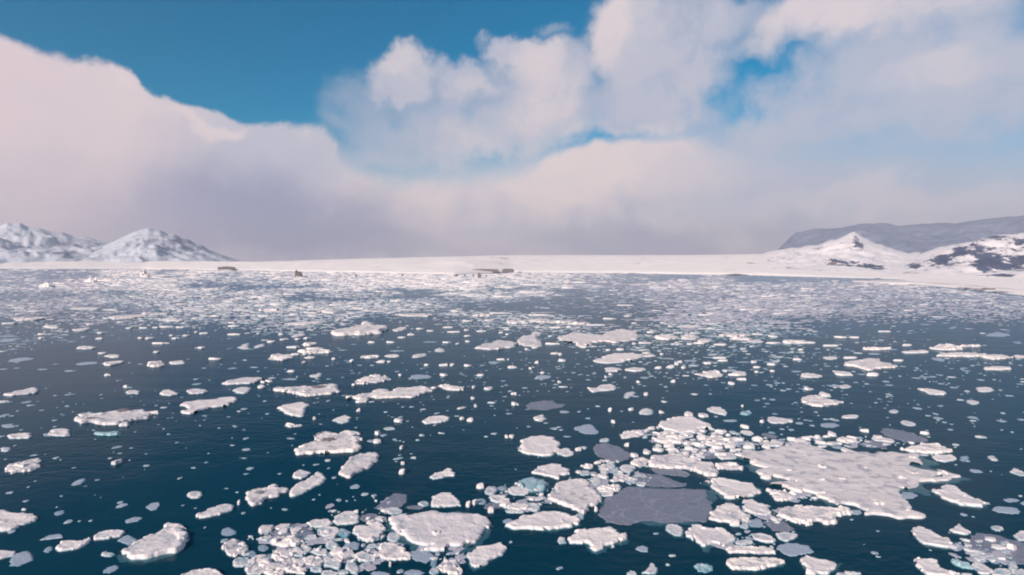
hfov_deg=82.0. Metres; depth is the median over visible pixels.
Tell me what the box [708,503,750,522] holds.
ice floe
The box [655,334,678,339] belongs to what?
ice floe
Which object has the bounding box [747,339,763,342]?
ice chunk
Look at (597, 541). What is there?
ice floe
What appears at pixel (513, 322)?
ice floe
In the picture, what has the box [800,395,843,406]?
ice floe
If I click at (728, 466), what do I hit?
ice floe
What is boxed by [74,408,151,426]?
ice floe
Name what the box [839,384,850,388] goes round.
ice chunk
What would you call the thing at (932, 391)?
ice floe
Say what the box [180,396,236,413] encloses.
ice floe
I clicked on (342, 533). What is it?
blue ice chunk
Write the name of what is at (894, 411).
ice chunk
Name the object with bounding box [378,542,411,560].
ice floe
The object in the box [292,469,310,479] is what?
ice floe
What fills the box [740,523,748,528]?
ice chunk
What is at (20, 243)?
mountain
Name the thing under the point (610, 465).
ice chunk
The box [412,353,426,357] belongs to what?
ice floe
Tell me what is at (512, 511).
ice floe
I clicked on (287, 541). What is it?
ice floe
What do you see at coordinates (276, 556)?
ice floe
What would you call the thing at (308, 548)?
ice chunk
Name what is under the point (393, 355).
ice floe
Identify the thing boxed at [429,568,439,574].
ice chunk
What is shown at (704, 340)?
ice floe
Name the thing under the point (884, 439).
ice floe
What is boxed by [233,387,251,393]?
ice floe
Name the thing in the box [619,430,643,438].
ice floe
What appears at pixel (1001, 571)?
ice floe
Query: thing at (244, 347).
ice floe
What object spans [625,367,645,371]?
ice floe
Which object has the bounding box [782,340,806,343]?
ice floe
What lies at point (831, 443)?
ice chunk
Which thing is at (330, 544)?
ice chunk
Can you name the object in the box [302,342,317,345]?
ice floe
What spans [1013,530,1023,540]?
ice floe
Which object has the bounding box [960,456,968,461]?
sunken ice chunk
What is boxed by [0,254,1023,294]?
glacier
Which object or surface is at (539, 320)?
ice floe
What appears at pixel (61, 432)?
ice floe
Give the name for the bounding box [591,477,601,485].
ice chunk
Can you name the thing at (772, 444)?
ice floe
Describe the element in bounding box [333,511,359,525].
ice floe
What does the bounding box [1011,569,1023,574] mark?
ice chunk
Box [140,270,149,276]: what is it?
iceberg
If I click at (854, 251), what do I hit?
mountain
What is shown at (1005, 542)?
ice chunk
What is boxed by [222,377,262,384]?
ice floe
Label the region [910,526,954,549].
ice floe
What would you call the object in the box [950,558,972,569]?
blue ice chunk
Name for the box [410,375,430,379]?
sunken ice chunk
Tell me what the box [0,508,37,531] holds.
ice floe
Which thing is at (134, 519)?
sunken ice chunk
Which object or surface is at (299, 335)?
ice chunk
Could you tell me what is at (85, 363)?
sunken ice chunk
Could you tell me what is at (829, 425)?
sunken ice chunk
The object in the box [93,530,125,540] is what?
ice floe
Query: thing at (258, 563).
ice floe
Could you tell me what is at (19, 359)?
sunken ice chunk
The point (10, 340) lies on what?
sunken ice chunk
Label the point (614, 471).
ice chunk
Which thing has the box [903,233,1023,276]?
mountain
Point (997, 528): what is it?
ice floe
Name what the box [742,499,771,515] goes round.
ice floe
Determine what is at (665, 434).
ice chunk
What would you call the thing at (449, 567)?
ice floe
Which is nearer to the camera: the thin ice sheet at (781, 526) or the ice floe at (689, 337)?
the thin ice sheet at (781, 526)
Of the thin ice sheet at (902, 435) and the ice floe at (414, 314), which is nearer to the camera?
the thin ice sheet at (902, 435)
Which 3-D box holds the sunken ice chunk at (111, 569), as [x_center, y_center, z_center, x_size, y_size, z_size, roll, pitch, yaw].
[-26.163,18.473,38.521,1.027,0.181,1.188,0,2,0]
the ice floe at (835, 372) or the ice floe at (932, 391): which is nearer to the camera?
the ice floe at (932, 391)
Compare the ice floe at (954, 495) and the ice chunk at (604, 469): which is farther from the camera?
the ice chunk at (604, 469)
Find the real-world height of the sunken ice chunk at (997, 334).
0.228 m
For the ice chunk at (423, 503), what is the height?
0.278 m
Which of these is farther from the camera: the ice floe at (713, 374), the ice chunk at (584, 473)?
the ice floe at (713, 374)
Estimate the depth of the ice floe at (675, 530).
43.88 m
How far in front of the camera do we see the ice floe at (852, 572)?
37.89 m
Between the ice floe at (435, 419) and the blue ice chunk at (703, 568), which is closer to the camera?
the blue ice chunk at (703, 568)
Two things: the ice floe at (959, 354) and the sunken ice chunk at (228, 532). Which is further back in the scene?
the ice floe at (959, 354)
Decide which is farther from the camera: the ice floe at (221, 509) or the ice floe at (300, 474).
the ice floe at (300, 474)
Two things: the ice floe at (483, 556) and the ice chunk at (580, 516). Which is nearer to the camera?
the ice floe at (483, 556)
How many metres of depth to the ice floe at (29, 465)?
57.45 m
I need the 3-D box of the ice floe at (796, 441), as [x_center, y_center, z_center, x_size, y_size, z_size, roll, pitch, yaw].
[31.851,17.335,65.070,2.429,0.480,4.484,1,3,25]
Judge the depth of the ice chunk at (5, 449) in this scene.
62.98 m
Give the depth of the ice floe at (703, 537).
42.88 m
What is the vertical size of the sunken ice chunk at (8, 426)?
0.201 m
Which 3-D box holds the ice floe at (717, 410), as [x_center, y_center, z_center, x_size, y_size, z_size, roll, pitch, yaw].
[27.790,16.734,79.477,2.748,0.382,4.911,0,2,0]
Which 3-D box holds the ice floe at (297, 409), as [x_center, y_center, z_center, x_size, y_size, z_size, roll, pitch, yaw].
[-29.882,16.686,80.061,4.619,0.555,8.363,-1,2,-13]
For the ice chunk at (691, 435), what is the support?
on the lake water
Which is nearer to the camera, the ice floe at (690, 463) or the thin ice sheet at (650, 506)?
the thin ice sheet at (650, 506)
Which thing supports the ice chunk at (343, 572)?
on the lake water
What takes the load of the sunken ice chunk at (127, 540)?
on the lake water
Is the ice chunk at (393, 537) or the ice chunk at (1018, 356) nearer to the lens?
the ice chunk at (393, 537)
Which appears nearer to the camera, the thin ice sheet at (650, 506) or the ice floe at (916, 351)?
the thin ice sheet at (650, 506)
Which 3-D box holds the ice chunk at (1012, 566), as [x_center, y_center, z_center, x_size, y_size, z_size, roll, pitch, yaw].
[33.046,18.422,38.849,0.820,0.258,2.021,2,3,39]
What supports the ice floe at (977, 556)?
on the lake water
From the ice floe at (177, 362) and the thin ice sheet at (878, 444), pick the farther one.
the ice floe at (177, 362)
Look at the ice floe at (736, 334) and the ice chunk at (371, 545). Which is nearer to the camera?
the ice chunk at (371, 545)
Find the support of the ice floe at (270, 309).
on the lake water
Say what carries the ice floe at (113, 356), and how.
on the lake water
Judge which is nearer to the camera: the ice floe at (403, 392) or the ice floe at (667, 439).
the ice floe at (667, 439)
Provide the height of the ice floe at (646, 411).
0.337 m
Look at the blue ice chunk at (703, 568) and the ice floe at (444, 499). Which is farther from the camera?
the ice floe at (444, 499)
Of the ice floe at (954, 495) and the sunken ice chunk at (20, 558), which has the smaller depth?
the sunken ice chunk at (20, 558)
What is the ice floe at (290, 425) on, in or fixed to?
on the lake water
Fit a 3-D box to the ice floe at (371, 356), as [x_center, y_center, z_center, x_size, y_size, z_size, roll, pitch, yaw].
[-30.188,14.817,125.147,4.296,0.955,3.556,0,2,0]
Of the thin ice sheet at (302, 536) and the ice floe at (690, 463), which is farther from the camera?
the ice floe at (690, 463)
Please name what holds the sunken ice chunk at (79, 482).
on the lake water
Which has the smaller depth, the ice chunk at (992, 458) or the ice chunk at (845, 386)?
the ice chunk at (992, 458)
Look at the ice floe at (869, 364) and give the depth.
114.53 m
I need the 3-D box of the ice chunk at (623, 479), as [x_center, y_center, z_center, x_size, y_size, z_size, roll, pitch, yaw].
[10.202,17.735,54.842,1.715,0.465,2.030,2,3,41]
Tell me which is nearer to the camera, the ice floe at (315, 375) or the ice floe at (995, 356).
the ice floe at (315, 375)
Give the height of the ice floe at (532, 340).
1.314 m
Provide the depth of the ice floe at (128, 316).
217.09 m
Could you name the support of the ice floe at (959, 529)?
on the lake water
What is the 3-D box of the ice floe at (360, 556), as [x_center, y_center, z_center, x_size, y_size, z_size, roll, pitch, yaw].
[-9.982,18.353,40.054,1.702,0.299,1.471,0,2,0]
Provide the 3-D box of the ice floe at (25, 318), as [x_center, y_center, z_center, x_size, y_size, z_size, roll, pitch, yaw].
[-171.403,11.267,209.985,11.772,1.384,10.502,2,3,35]
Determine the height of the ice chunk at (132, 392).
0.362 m
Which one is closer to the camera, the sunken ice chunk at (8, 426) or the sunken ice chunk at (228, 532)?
the sunken ice chunk at (228, 532)
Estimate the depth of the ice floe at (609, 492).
51.00 m
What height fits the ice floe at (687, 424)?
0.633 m
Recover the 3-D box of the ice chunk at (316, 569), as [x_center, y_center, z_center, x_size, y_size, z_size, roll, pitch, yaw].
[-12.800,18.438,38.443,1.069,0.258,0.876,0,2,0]
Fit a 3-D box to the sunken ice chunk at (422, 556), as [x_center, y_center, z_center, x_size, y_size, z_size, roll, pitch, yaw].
[-6.157,18.395,40.231,1.598,0.197,2.189,-2,3,-42]
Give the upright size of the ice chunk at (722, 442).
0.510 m
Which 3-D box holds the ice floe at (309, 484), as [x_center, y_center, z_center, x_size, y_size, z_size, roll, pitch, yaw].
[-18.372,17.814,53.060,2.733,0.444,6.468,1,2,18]
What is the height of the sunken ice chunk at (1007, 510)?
0.207 m
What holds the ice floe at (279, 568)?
on the lake water
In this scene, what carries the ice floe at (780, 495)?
on the lake water
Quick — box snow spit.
[853,279,1023,289]
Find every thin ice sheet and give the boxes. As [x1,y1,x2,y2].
[270,524,313,541]
[360,513,377,521]
[374,493,406,509]
[406,505,423,509]
[484,503,499,509]
[526,400,564,409]
[593,443,630,461]
[598,486,718,526]
[632,474,686,486]
[651,467,689,476]
[689,448,710,455]
[705,453,716,458]
[761,433,777,438]
[763,519,793,531]
[859,440,889,447]
[880,428,927,442]
[964,533,1023,563]
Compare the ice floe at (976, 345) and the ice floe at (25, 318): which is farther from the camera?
the ice floe at (25, 318)
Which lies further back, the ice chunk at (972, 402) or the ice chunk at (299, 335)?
the ice chunk at (299, 335)
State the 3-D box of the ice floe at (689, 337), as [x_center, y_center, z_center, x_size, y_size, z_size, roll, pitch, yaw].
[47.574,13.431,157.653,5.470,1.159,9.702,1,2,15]
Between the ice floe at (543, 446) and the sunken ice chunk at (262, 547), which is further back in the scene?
the ice floe at (543, 446)
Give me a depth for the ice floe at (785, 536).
42.95 m
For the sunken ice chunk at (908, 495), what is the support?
on the lake water
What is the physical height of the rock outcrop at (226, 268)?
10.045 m
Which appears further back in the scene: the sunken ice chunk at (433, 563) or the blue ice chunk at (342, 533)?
the blue ice chunk at (342, 533)
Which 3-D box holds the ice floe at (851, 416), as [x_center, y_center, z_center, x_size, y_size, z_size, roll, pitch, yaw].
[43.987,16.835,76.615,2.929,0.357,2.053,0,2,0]
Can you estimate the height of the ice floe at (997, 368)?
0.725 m
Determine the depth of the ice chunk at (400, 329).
175.72 m
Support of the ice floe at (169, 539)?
on the lake water
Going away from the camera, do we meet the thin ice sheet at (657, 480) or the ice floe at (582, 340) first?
the thin ice sheet at (657, 480)
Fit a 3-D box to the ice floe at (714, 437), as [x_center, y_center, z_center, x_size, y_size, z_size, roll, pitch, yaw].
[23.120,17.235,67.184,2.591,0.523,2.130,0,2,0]
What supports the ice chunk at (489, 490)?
on the lake water
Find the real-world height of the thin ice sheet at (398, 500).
0.178 m
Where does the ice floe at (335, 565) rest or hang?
on the lake water
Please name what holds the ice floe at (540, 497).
on the lake water
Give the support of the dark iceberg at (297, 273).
in the lake water
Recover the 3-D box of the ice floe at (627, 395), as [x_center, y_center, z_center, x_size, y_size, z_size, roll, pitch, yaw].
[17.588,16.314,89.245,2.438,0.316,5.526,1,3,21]
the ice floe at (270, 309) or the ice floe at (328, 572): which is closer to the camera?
the ice floe at (328, 572)
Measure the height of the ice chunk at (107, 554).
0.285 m
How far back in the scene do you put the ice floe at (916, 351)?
131.28 m
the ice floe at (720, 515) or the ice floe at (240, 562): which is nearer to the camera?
the ice floe at (240, 562)
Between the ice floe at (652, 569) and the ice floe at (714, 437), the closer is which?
the ice floe at (652, 569)
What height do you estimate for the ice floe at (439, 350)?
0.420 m
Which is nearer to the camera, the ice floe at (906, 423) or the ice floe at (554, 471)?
the ice floe at (554, 471)
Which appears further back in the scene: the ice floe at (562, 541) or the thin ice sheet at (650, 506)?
the thin ice sheet at (650, 506)
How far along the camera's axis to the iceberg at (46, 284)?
485.49 m
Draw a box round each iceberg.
[39,282,54,286]
[84,277,97,281]
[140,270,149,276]
[294,270,302,275]
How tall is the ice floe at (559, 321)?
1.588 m
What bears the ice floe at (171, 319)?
on the lake water
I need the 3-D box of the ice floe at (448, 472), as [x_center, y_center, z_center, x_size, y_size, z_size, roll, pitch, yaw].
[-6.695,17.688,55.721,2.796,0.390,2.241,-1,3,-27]
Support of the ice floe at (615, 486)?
on the lake water
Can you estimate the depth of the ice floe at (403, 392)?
89.25 m
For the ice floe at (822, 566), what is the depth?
38.78 m
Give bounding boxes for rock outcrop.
[218,266,235,269]
[473,269,498,272]
[502,268,513,272]
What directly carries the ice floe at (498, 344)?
on the lake water
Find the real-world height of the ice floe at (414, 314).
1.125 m
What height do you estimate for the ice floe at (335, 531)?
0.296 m
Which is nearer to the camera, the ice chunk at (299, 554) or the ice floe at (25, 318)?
the ice chunk at (299, 554)
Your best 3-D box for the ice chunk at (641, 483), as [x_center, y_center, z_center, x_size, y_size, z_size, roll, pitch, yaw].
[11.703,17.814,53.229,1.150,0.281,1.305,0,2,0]
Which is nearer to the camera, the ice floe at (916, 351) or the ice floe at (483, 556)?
the ice floe at (483, 556)
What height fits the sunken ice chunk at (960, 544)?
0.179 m
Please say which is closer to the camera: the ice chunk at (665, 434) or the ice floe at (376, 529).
the ice floe at (376, 529)
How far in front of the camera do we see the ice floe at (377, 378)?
100.07 m
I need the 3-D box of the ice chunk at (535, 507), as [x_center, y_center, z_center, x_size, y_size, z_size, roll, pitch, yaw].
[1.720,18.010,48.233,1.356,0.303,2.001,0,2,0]
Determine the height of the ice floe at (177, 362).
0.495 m
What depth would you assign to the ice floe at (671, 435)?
67.47 m
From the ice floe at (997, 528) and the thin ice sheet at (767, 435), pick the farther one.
the thin ice sheet at (767, 435)
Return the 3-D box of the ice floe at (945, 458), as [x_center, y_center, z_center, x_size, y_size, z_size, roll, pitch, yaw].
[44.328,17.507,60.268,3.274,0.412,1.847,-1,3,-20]
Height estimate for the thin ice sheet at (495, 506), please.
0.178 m
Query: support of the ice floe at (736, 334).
on the lake water
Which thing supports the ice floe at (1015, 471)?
on the lake water
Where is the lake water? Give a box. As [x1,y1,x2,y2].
[0,268,1023,574]
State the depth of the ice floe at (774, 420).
74.31 m
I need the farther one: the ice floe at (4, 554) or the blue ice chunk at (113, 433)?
the blue ice chunk at (113, 433)
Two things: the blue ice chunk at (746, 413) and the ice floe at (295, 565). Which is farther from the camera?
the blue ice chunk at (746, 413)
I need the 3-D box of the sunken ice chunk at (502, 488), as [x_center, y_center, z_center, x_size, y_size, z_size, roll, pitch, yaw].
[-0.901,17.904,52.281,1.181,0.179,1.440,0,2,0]
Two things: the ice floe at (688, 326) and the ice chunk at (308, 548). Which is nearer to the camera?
the ice chunk at (308, 548)
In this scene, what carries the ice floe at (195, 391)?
on the lake water
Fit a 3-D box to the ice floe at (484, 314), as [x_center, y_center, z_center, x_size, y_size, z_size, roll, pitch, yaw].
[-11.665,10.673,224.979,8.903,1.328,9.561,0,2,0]
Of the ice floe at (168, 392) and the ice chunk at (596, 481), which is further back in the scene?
the ice floe at (168, 392)
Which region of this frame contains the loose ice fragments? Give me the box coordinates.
[0,269,1023,574]
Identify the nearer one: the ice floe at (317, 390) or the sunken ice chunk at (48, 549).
the sunken ice chunk at (48, 549)
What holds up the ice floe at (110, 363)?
on the lake water
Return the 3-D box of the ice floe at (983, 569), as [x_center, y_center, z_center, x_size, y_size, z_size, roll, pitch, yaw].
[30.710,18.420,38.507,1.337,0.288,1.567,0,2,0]
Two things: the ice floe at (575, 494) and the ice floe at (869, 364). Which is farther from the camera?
the ice floe at (869, 364)
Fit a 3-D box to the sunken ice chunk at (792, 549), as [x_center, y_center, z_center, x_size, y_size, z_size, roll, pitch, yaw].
[19.769,18.345,41.230,2.652,0.213,1.883,-1,2,-18]
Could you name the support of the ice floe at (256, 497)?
on the lake water
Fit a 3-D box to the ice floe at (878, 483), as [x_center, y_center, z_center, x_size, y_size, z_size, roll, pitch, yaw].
[32.751,17.664,55.501,19.979,0.717,19.245,0,2,0]
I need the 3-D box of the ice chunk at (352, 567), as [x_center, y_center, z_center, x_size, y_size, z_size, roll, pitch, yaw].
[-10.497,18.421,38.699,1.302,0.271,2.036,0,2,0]
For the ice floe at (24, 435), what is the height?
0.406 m
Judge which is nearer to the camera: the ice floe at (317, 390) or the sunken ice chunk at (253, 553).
the sunken ice chunk at (253, 553)
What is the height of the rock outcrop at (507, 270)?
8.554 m
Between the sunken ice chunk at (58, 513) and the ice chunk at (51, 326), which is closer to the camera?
the sunken ice chunk at (58, 513)
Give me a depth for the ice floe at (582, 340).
155.91 m
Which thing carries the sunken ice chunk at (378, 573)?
on the lake water
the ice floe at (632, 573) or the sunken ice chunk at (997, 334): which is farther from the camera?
the sunken ice chunk at (997, 334)
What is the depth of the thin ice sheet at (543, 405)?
82.66 m
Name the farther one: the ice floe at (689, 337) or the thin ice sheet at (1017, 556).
the ice floe at (689, 337)
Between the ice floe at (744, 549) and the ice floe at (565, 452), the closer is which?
the ice floe at (744, 549)
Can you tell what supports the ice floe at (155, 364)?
on the lake water
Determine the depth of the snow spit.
564.50 m
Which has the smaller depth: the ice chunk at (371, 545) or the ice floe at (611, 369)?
the ice chunk at (371, 545)
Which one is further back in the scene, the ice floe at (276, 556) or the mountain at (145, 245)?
the mountain at (145, 245)
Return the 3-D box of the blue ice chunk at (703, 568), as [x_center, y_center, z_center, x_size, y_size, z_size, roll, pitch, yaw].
[12.598,18.417,38.527,1.320,0.442,1.157,0,2,0]
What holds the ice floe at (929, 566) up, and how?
on the lake water
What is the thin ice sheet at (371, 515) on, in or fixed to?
on the lake water
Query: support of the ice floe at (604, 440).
on the lake water
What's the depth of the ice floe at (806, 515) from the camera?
46.50 m
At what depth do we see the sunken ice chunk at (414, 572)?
38.03 m
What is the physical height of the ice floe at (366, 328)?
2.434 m
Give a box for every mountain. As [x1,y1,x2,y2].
[0,223,112,263]
[82,228,242,262]
[758,232,921,274]
[778,216,1023,252]
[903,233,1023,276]
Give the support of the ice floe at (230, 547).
on the lake water
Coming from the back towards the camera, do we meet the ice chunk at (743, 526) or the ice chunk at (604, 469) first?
the ice chunk at (604, 469)
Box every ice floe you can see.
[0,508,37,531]
[0,550,15,559]
[3,387,39,395]
[5,458,41,473]
[7,432,32,438]
[9,317,47,320]
[48,428,70,437]
[55,537,90,551]
[70,307,99,309]
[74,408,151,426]
[76,346,96,348]
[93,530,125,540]
[102,360,124,365]
[104,354,120,357]
[109,314,150,318]
[116,522,189,562]
[142,312,169,314]
[147,361,164,366]
[159,319,183,320]
[159,389,179,395]
[169,360,184,364]
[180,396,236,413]
[181,568,222,574]
[183,308,203,309]
[186,389,207,393]
[195,504,233,518]
[221,538,248,557]
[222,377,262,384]
[232,557,249,567]
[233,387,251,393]
[237,343,249,349]
[244,557,274,574]
[245,484,288,506]
[259,308,278,310]
[263,562,286,574]
[268,353,293,360]
[270,535,303,547]
[271,548,293,561]
[273,384,340,396]
[277,402,309,416]
[281,557,305,574]
[284,321,323,324]
[285,423,302,427]
[288,471,326,498]
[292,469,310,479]
[294,430,362,455]
[297,347,332,354]
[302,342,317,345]
[302,555,324,565]
[306,519,333,527]
[310,374,320,377]
[317,525,340,536]
[321,570,338,574]
[323,556,341,570]
[330,321,387,335]
[332,415,350,423]
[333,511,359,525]
[338,452,379,478]
[345,386,432,400]
[352,521,385,542]
[355,374,390,384]
[355,551,375,562]
[360,355,379,358]
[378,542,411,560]
[385,354,399,357]
[385,510,492,554]
[395,313,432,316]
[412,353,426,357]
[422,415,449,423]
[430,468,455,479]
[431,492,460,507]
[435,348,444,351]
[436,559,462,574]
[438,384,463,390]
[467,542,506,571]
[473,313,491,315]
[473,340,517,349]
[503,503,529,509]
[504,511,580,531]
[505,509,523,513]
[507,320,528,323]
[508,486,529,495]
[517,331,541,346]
[517,435,560,457]
[528,496,546,499]
[530,318,549,321]
[531,463,569,479]
[533,415,546,421]
[546,320,572,322]
[547,478,601,512]
[556,448,574,456]
[557,537,566,544]
[558,329,638,347]
[567,526,629,554]
[568,322,589,324]
[587,384,616,392]
[593,353,642,363]
[597,484,621,491]
[597,489,613,496]
[599,438,609,441]
[604,367,621,371]
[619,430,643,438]
[624,392,634,398]
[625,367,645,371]
[627,570,636,574]
[630,457,648,466]
[639,408,652,414]
[641,563,658,574]
[648,453,718,476]
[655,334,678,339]
[658,416,711,432]
[660,437,672,443]
[665,433,685,439]
[666,524,684,537]
[677,325,700,327]
[681,334,698,339]
[685,524,736,551]
[695,370,722,377]
[697,338,711,342]
[703,476,762,501]
[706,406,726,415]
[706,434,723,439]
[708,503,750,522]
[715,462,743,470]
[717,333,750,336]
[717,452,736,459]
[726,545,775,554]
[726,557,786,571]
[730,336,750,339]
[735,444,971,519]
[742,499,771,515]
[751,533,775,542]
[763,441,783,446]
[766,488,796,501]
[767,417,792,423]
[774,504,852,525]
[775,532,797,541]
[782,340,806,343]
[791,438,810,444]
[799,555,842,574]
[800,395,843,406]
[801,373,821,376]
[823,356,836,359]
[832,370,851,373]
[836,436,857,443]
[837,571,860,574]
[841,414,858,418]
[844,358,897,370]
[863,347,891,349]
[871,437,894,442]
[900,420,915,425]
[900,442,952,453]
[902,350,928,353]
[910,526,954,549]
[914,557,971,574]
[918,388,945,394]
[929,343,963,350]
[930,484,988,509]
[932,454,956,462]
[936,352,986,356]
[949,524,970,534]
[960,344,980,346]
[970,551,989,561]
[971,562,993,574]
[976,387,993,391]
[981,354,1012,359]
[983,366,1011,369]
[991,525,1003,531]
[991,568,1011,574]
[1010,468,1023,475]
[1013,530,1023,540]
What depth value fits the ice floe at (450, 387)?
93.47 m
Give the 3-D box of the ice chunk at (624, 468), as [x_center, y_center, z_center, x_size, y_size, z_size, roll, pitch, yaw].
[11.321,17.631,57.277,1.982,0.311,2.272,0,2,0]
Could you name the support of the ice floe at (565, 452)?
on the lake water
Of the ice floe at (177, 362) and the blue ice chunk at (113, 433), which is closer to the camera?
the blue ice chunk at (113, 433)
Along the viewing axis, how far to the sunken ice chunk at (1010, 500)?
49.57 m
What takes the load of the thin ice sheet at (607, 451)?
on the lake water
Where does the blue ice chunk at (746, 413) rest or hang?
on the lake water
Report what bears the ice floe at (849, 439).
on the lake water
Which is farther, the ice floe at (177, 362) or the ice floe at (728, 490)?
the ice floe at (177, 362)
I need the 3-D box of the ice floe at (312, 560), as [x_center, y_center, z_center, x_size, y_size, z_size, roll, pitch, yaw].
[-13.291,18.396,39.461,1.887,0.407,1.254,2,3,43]
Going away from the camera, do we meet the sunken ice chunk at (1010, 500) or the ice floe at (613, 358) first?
the sunken ice chunk at (1010, 500)
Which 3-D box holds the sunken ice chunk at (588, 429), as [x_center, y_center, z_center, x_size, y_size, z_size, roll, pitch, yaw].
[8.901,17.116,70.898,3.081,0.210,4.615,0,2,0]
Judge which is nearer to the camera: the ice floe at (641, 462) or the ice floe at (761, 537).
the ice floe at (761, 537)
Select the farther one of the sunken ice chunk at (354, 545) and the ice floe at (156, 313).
the ice floe at (156, 313)
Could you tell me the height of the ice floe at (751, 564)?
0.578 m
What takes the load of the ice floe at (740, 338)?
on the lake water
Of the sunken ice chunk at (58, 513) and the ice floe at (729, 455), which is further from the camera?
the ice floe at (729, 455)
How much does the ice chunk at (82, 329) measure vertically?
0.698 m
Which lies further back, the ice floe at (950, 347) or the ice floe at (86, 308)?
the ice floe at (86, 308)
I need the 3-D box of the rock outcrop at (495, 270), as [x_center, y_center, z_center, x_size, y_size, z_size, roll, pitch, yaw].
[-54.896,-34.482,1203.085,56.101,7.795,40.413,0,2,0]
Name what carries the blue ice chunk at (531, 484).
on the lake water
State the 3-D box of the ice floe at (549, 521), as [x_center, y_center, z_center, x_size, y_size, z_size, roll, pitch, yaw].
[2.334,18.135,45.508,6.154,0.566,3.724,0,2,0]
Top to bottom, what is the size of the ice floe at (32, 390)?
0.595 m
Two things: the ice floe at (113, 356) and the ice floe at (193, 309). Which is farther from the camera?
the ice floe at (193, 309)
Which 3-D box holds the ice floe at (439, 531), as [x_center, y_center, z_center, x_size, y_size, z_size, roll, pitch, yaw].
[-5.598,18.174,43.992,8.592,0.687,7.323,0,2,0]
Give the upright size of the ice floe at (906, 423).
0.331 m
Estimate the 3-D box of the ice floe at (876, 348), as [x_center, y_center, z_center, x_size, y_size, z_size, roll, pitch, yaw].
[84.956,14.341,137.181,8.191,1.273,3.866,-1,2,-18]
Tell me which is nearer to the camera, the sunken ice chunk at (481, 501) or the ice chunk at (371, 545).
the ice chunk at (371, 545)
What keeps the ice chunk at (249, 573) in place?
on the lake water
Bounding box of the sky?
[0,0,1023,261]
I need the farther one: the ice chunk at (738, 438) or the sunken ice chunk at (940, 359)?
the sunken ice chunk at (940, 359)
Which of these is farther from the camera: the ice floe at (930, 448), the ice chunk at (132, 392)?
the ice chunk at (132, 392)
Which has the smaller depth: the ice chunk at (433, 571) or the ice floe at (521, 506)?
the ice chunk at (433, 571)
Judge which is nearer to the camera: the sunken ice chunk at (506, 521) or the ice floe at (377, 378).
the sunken ice chunk at (506, 521)
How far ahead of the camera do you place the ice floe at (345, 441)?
64.18 m
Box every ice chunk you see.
[0,338,17,341]
[0,447,10,451]
[1,424,15,427]
[7,357,34,361]
[9,551,33,566]
[43,325,60,328]
[44,546,52,552]
[54,510,64,515]
[71,478,84,485]
[73,328,90,330]
[75,362,98,364]
[94,430,120,435]
[101,551,114,556]
[103,565,118,572]
[117,535,136,545]
[125,390,140,393]
[125,517,141,522]
[187,491,202,498]
[221,528,236,535]
[246,567,256,574]
[247,550,256,556]
[258,544,268,551]
[291,333,304,336]
[294,550,303,556]
[300,544,312,552]
[309,566,322,572]
[310,548,327,556]
[322,310,336,313]
[325,539,339,549]
[338,528,349,537]
[338,570,348,574]
[344,541,359,549]
[345,560,359,574]
[366,543,376,547]
[371,571,389,574]
[386,507,402,514]
[387,532,400,541]
[392,327,406,331]
[404,569,424,574]
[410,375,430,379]
[411,550,433,563]
[418,501,428,506]
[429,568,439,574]
[430,560,436,567]
[477,499,485,504]
[484,486,497,495]
[489,495,506,502]
[497,486,506,490]
[503,518,512,523]
[519,477,549,494]
[528,503,539,511]
[574,424,598,434]
[575,513,583,519]
[580,470,589,475]
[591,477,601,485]
[598,465,608,473]
[606,462,615,468]
[611,469,618,474]
[613,474,629,481]
[619,464,635,472]
[636,482,646,486]
[658,431,670,437]
[685,433,693,437]
[694,563,712,572]
[715,440,725,444]
[731,437,743,440]
[732,371,746,374]
[735,539,752,544]
[740,410,751,415]
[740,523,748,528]
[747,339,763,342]
[748,518,763,527]
[776,543,813,556]
[821,423,839,427]
[826,441,842,444]
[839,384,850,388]
[888,409,898,413]
[901,492,917,498]
[932,358,944,361]
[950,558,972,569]
[955,542,963,550]
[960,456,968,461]
[966,400,978,404]
[986,333,1009,336]
[987,456,998,460]
[992,506,1019,513]
[1000,540,1009,544]
[1003,498,1019,502]
[1008,561,1017,570]
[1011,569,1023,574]
[1014,355,1023,359]
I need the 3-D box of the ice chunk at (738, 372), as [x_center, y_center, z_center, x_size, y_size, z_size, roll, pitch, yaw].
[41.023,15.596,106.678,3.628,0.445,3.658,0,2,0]
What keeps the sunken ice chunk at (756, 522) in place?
on the lake water
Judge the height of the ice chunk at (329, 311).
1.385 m
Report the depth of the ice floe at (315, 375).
103.95 m
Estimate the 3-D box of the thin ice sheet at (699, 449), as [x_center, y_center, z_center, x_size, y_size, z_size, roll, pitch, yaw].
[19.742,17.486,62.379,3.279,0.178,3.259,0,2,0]
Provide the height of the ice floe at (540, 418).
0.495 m
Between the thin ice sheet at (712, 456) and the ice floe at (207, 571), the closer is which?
the ice floe at (207, 571)
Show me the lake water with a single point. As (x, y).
(468, 452)
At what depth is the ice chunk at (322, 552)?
40.59 m
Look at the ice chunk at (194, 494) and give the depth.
50.65 m
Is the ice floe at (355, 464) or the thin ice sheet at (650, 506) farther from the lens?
the ice floe at (355, 464)
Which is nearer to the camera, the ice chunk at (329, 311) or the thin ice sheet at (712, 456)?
the thin ice sheet at (712, 456)
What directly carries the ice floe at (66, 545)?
on the lake water
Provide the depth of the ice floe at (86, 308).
256.99 m
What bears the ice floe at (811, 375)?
on the lake water
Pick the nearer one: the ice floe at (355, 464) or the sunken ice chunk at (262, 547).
the sunken ice chunk at (262, 547)
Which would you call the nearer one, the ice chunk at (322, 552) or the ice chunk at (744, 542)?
the ice chunk at (322, 552)
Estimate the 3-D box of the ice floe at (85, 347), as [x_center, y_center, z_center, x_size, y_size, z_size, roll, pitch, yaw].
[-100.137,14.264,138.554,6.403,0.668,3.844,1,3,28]

